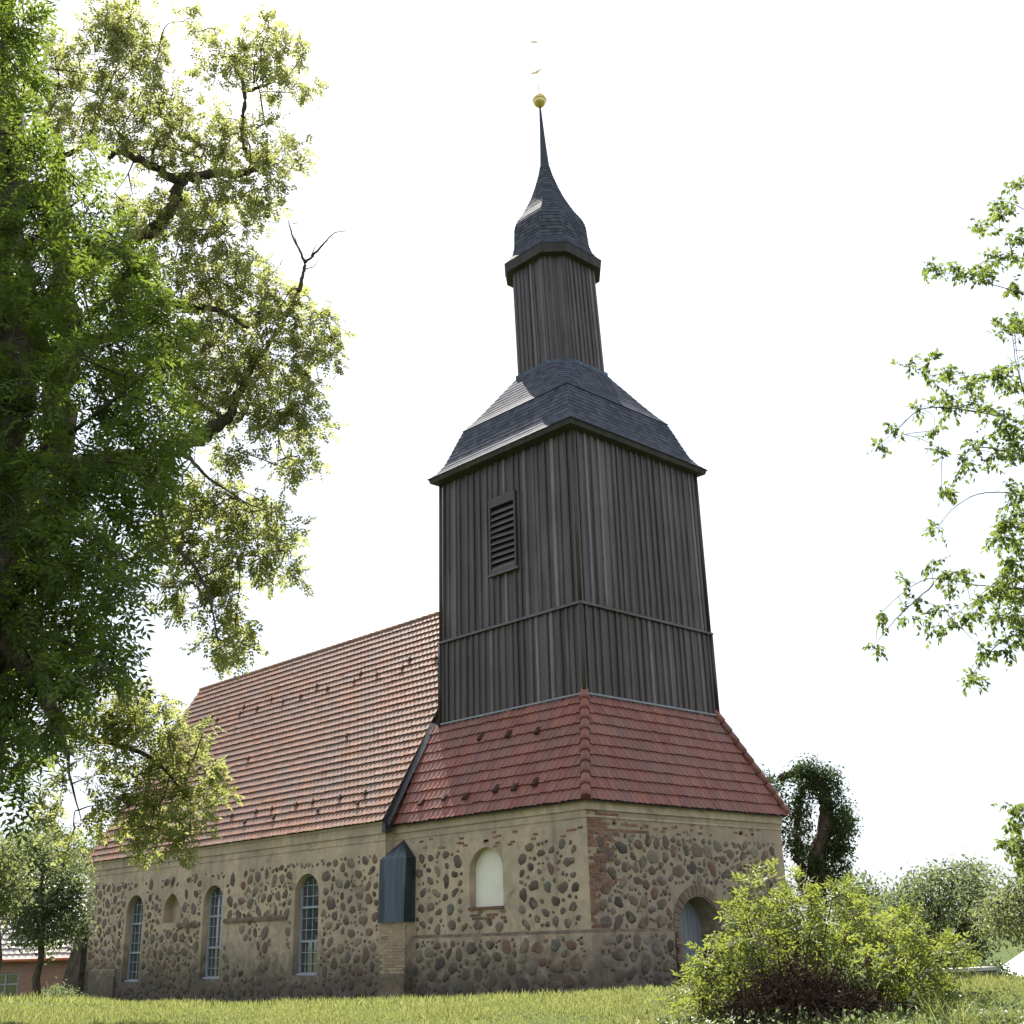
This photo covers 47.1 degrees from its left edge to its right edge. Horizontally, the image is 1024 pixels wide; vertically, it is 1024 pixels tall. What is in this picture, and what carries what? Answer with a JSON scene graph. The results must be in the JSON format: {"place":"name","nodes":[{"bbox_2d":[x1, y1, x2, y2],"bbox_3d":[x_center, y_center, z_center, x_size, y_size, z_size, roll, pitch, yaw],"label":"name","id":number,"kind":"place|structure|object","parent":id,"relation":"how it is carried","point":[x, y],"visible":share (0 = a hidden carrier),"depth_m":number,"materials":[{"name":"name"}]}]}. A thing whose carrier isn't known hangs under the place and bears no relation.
{"place":"outdoors","nodes":[
{"label":"outdoors","id":0,"kind":"place"},
{"bbox_2d":[0,929,1023,1023],"bbox_3d":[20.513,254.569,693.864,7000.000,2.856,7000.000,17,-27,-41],"label":"ground","id":1,"kind":"structure","parent":0,"point":[1004,956],"depth_m":13.07,"materials":[{"name":"green plant"}]},
{"bbox_2d":[0,816,47,939],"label":"pale tree","id":2,"kind":"object","parent":1,"relation":"on","point":[9,869],"visible":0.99,"depth_m":28.26,"materials":[{"name":"green plant"}]},
{"bbox_2d":[0,875,89,999],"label":"house","id":3,"kind":"structure","parent":1,"relation":"on","point":[17,971],"depth_m":57.99,"materials":[{"name":"brick"}]},
{"bbox_2d":[0,973,18,997],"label":"window","id":4,"kind":"structure","parent":3,"relation":"in","point":[8,981],"depth_m":57.83,"materials":[{"name":"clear glass"}]},
{"bbox_2d":[1,811,97,875],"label":"garden tree","id":5,"kind":"object","parent":1,"relation":"on","point":[85,846],"visible":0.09,"depth_m":71.94,"materials":[{"name":"green plant"}]},
{"bbox_2d":[0,824,106,998],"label":"young tree","id":6,"kind":"object","parent":1,"relation":"on","point":[68,922],"visible":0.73,"depth_m":41.43,"materials":[{"name":"green plant"}]},
{"bbox_2d":[28,977,82,1000],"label":"shrub","id":7,"kind":"object","parent":1,"relation":"on","point":[57,990],"visible":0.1,"depth_m":46.95,"materials":[{"name":"green plant"}]},
{"bbox_2d":[43,982,102,998],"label":"shrub","id":8,"kind":"object","parent":1,"relation":"on","point":[63,992],"visible":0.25,"depth_m":44.64,"materials":[{"name":"green plant"}]},
{"bbox_2d":[0,0,222,847],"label":"ash tree","id":9,"kind":"object","parent":1,"relation":"on","point":[45,675],"visible":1,"depth_m":9.91,"materials":[{"name":"green plant"}]},
{"bbox_2d":[0,0,357,969],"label":"robinia tree","id":10,"kind":"object","parent":1,"relation":"on","point":[254,374],"visible":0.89,"depth_m":15.26,"materials":[{"name":"green plant"}]},
{"bbox_2d":[62,41,794,1003],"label":"church","id":11,"kind":"structure","parent":1,"relation":"on","point":[520,759],"depth_m":37.68,"materials":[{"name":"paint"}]},
{"bbox_2d":[124,896,142,981],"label":"window","id":12,"kind":"structure","parent":11,"relation":"in","point":[137,913],"depth_m":47.18,"materials":[{"name":"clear glass"}]},
{"bbox_2d":[202,886,222,978],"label":"window","id":13,"kind":"structure","parent":11,"relation":"in","point":[213,952],"depth_m":43.08,"materials":[{"name":"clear glass"}]},
{"bbox_2d":[295,874,318,974],"bbox_3d":[-6.645,13.624,38.891,0.190,3.176,1.396,17,-27,-41],"label":"window","id":14,"kind":"structure","parent":11,"relation":"in","point":[308,936],"depth_m":39.05,"materials":[{"name":"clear glass"}]},
{"bbox_2d":[468,848,503,909],"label":"blind window","id":15,"kind":"structure","parent":11,"relation":"in","point":[489,869],"depth_m":33.78,"materials":[{"name":"white paint"}]},
{"bbox_2d":[680,901,702,984],"bbox_3d":[4.893,13.049,33.383,1.803,3.998,0.025,17,-27,-41],"label":"door","id":16,"kind":"structure","parent":11,"relation":"in","point":[690,927],"depth_m":34.04,"materials":[{"name":"paint"}]},
{"bbox_2d":[648,933,951,1023],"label":"brushwood heap","id":17,"kind":"object","parent":1,"relation":"on","point":[777,993],"visible":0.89,"depth_m":11.79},
{"bbox_2d":[761,753,863,978],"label":"ivy snag","id":18,"kind":"object","parent":1,"relation":"on","point":[838,825],"visible":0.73,"depth_m":45.17,"materials":[{"name":"green plant"}]},
{"bbox_2d":[656,857,984,1020],"bbox_3d":[3.424,4.771,12.790,3.751,1.891,2.202,-1,-20,-1],"label":"elder bush","id":19,"kind":"object","parent":1,"relation":"on","point":[893,971],"visible":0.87,"depth_m":12.51,"materials":[{"name":"green plant"}]},
{"bbox_2d":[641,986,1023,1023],"bbox_3d":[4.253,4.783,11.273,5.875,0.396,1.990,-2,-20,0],"label":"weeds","id":20,"kind":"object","parent":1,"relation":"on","point":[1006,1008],"visible":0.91,"depth_m":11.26,"materials":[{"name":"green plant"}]},
{"bbox_2d":[827,868,894,969],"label":"hedge tree","id":21,"kind":"object","parent":1,"relation":"on","point":[866,883],"visible":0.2,"depth_m":58.34,"materials":[{"name":"green plant"}]},
{"bbox_2d":[793,908,1023,948],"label":"distant treeline","id":22,"kind":"object","parent":1,"relation":"on","point":[930,929],"visible":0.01,"depth_m":192.69,"materials":[{"name":"green plant"}]},
{"bbox_2d":[909,986,952,1021],"bbox_3d":[4.054,4.727,11.290,0.617,0.338,0.663,7,-22,-22],"label":"grass tuft","id":23,"kind":"object","parent":1,"relation":"on","point":[935,1011],"visible":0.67,"depth_m":11.30,"materials":[{"name":"green plant"}]},
{"bbox_2d":[856,847,1009,977],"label":"orchard tree","id":24,"kind":"object","parent":1,"relation":"on","point":[940,913],"visible":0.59,"depth_m":53.88,"materials":[{"name":"green plant"}]},
{"bbox_2d":[861,175,1023,884],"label":"cherry tree","id":25,"kind":"object","parent":1,"relation":"on","point":[1015,325],"visible":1,"depth_m":11.49,"materials":[{"name":"green plant"}]},
{"bbox_2d":[920,994,989,1023],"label":"grass tuft","id":26,"kind":"object","parent":1,"relation":"on","point":[963,1020],"visible":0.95,"depth_m":10.91,"materials":[{"name":"green plant"}]},
{"bbox_2d":[922,967,997,978],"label":"stone wall","id":27,"kind":"structure","parent":1,"relation":"on","point":[991,970],"depth_m":28.79,"materials":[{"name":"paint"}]},
{"bbox_2d":[955,859,1023,955],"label":"willow tree","id":28,"kind":"object","parent":1,"relation":"on","point":[1005,906],"visible":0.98,"depth_m":48.31,"materials":[{"name":"green plant"}]},
{"bbox_2d":[976,952,1020,977],"bbox_3d":[12.653,12.128,30.475,1.484,1.428,2.175,0,-20,-5],"label":"shrub","id":29,"kind":"object","parent":1,"relation":"on","point":[1002,968],"visible":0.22,"depth_m":30.32,"materials":[{"name":"green plant"}]},
{"bbox_2d":[999,952,1023,975],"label":"tent","id":30,"kind":"object","parent":1,"relation":"on","point":[1017,962],"visible":0.27,"depth_m":33.78,"materials":[{"name":"fabric"}]},
{"bbox_2d":[0,0,1023,931],"label":"sky","id":31,"kind":"structure","parent":0,"point":[762,191],"materials":[{"name":"white"}]},
{"bbox_2d":[637,1004,1023,1023],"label":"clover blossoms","id":32,"kind":"object","parent":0,"point":[779,1018],"visible":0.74,"depth_m":11.34,"materials":[{"name":"plant"}]}
]}

